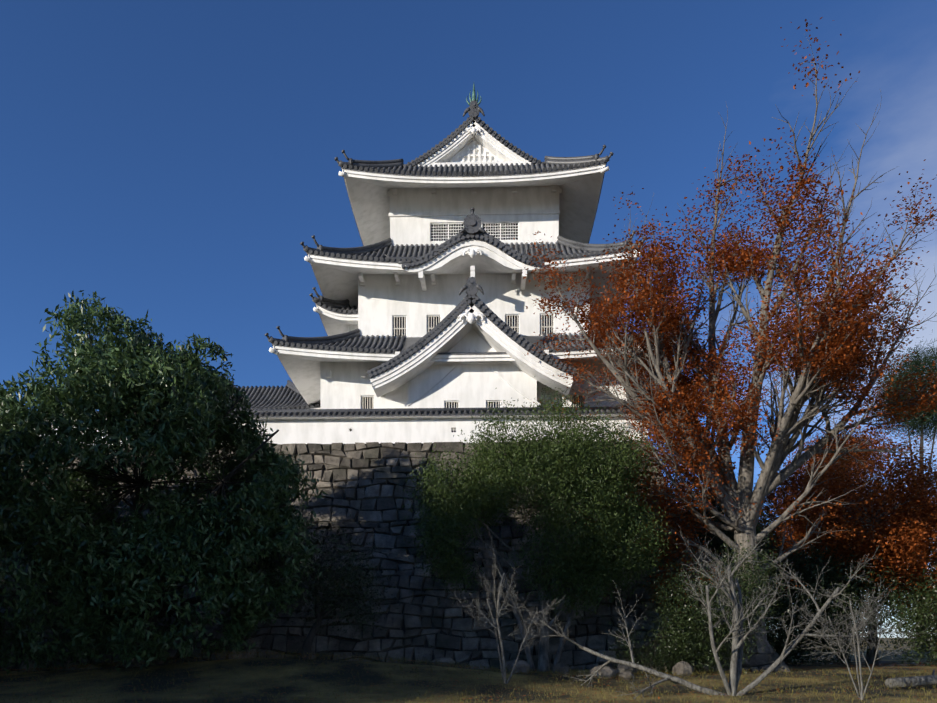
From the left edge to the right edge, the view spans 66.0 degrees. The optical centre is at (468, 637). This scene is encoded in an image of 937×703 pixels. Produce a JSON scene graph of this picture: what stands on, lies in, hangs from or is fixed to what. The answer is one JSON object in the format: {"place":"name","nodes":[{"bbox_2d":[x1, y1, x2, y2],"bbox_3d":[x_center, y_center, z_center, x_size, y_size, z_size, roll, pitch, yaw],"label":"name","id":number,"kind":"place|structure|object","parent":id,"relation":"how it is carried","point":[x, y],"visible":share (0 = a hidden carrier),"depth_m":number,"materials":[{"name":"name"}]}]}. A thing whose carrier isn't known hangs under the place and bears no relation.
{"place":"outdoors","nodes":[
{"label":"outdoors","id":0,"kind":"place"},
{"bbox_2d":[0,379,32,598],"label":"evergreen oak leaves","id":1,"kind":"object","parent":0,"point":[24,560],"depth_m":25.71,"materials":[{"name":"green plant"}]},
{"bbox_2d":[40,406,647,444],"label":"plastered wall","id":2,"kind":"structure","parent":0,"point":[379,426],"depth_m":31.07,"materials":[{"name":"paint"}]},
{"bbox_2d":[0,638,936,702],"bbox_3d":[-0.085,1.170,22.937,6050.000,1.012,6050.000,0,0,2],"label":"ground","id":3,"kind":"structure","parent":0,"point":[206,679],"depth_m":20.07,"materials":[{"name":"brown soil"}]},
{"bbox_2d":[0,290,326,674],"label":"evergreen oak","id":4,"kind":"object","parent":3,"relation":"on","point":[94,565],"depth_m":20.98,"materials":[{"name":"green plant"}]},
{"bbox_2d":[253,504,400,658],"bbox_3d":[-4.959,-1.883,23.980,5.439,5.621,4.612,0,0,2],"label":"tree","id":5,"kind":"object","parent":3,"relation":"on","point":[336,584],"depth_m":23.94,"materials":[{"name":"green plant"}]},
{"bbox_2d":[0,441,790,671],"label":"stone base","id":6,"kind":"object","parent":3,"relation":"on","point":[359,482],"visible":0.19,"depth_m":28.27,"materials":[{"name":"black"}]},
{"bbox_2d":[228,380,319,409],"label":"side buildings","id":7,"kind":"structure","parent":6,"relation":"on","point":[288,396],"depth_m":39.94,"materials":[{"name":"tile"}]},
{"bbox_2d":[264,84,666,408],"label":"castle keep","id":8,"kind":"structure","parent":6,"relation":"on","point":[426,298],"depth_m":34.26,"materials":[{"name":"paint"}]},
{"bbox_2d":[0,652,936,702],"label":"fallen leaves","id":9,"kind":"object","parent":3,"relation":"on","point":[487,683],"visible":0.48,"depth_m":20.06,"materials":[{"name":"brown plant"}]},
{"bbox_2d":[452,522,564,683],"bbox_3d":[1.201,-1.062,20.743,2.953,4.940,3.097,0,0,-26],"label":"bare sapling","id":10,"kind":"object","parent":3,"relation":"on","point":[503,669],"visible":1,"depth_m":20.66,"materials":[{"name":"grey plant"}]},
{"bbox_2d":[398,376,682,671],"bbox_3d":[2.466,-3.748,25.938,9.839,10.513,6.131,0,0,2],"label":"olive tree","id":11,"kind":"object","parent":3,"relation":"on","point":[569,445],"depth_m":24.98,"materials":[{"name":"green plant"}]},
{"bbox_2d":[430,657,693,679],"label":"rocks","id":12,"kind":"object","parent":3,"relation":"on","point":[680,668],"visible":0.67,"depth_m":23.57,"materials":[{"name":"stone"}]},
{"bbox_2d":[591,532,790,674],"bbox_3d":[7.823,-1.046,25.514,7.022,5.639,4.444,0,0,2],"label":"shrub","id":13,"kind":"object","parent":3,"relation":"on","point":[680,636],"depth_m":24.87,"materials":[{"name":"green plant"}]},
{"bbox_2d":[516,520,930,700],"bbox_3d":[6.074,-0.382,18.706,9.689,4.950,4.957,0,0,2],"label":"bare shrub","id":14,"kind":"object","parent":3,"relation":"on","point":[736,628],"visible":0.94,"depth_m":18.16,"materials":[{"name":"grey plant"}]},
{"bbox_2d":[536,34,936,640],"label":"zelkova tree","id":15,"kind":"object","parent":3,"relation":"on","point":[769,480],"visible":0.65,"depth_m":27.08,"materials":[{"name":"orange plant"}]},
{"bbox_2d":[615,458,740,616],"bbox_3d":[7.415,-3.768,27.165,5.440,6.458,4.235,0,0,2],"label":"red spray","id":16,"kind":"object","parent":15,"relation":"hanging from","point":[673,526],"depth_m":27.36,"materials":[{"name":"plant"}]},
{"bbox_2d":[513,17,936,587],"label":"autumn leaves","id":17,"kind":"object","parent":15,"relation":"attached to","point":[853,352],"visible":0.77,"depth_m":26.11,"materials":[{"name":"orange plant"}]},
{"bbox_2d":[726,523,917,665],"bbox_3d":[15.496,-1.758,33.620,10.969,7.442,8.391,0,0,2],"label":"dark shrub","id":18,"kind":"object","parent":3,"relation":"on","point":[808,573],"depth_m":32.16,"materials":[{"name":"green plant"}]},
{"bbox_2d":[753,419,936,659],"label":"red tree","id":19,"kind":"object","parent":3,"relation":"on","point":[787,483],"depth_m":41.10,"materials":[{"name":"red plant"}]},
{"bbox_2d":[758,426,936,663],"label":"red tree","id":20,"kind":"object","parent":3,"relation":"on","point":[912,540],"depth_m":33.12,"materials":[{"name":"red plant"}]},
{"bbox_2d":[791,574,916,699],"bbox_3d":[9.141,0.041,17.482,2.424,3.062,2.633,0,0,2],"label":"bare shrub","id":21,"kind":"object","parent":3,"relation":"on","point":[861,696],"visible":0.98,"depth_m":17.33,"materials":[{"name":"grey plant"}]},
{"bbox_2d":[867,330,936,651],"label":"pine","id":22,"kind":"object","parent":3,"relation":"on","point":[915,423],"depth_m":68.09,"materials":[{"name":"plant"}]},
{"bbox_2d":[869,530,936,666],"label":"bush","id":23,"kind":"object","parent":3,"relation":"on","point":[918,629],"depth_m":31.50,"materials":[{"name":"green plant"}]},
{"bbox_2d":[885,670,936,687],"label":"fallen log","id":24,"kind":"object","parent":3,"relation":"on","point":[925,680],"visible":1,"depth_m":19.70,"materials":[{"name":"grey wood"}]},
{"bbox_2d":[896,550,936,661],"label":"bush","id":25,"kind":"object","parent":3,"relation":"on","point":[926,596],"depth_m":34.50,"materials":[{"name":"plant"}]},
{"bbox_2d":[0,0,936,637],"label":"sky","id":26,"kind":"structure","parent":0,"point":[173,160],"materials":[{"name":"blue"}]},
{"bbox_2d":[668,471,814,624],"bbox_3d":[12.316,-3.701,36.292,9.780,10.360,7.365,0,0,2],"label":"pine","id":27,"kind":"object","parent":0,"point":[718,540],"depth_m":34.81,"materials":[{"name":"green plant"}]},
{"bbox_2d":[718,511,798,565],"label":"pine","id":28,"kind":"object","parent":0,"point":[769,536],"depth_m":42.43,"materials":[{"name":"green plant"}]},
{"bbox_2d":[790,422,897,655],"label":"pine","id":29,"kind":"object","parent":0,"point":[847,459],"depth_m":53.09,"materials":[{"name":"plant"}]}
]}

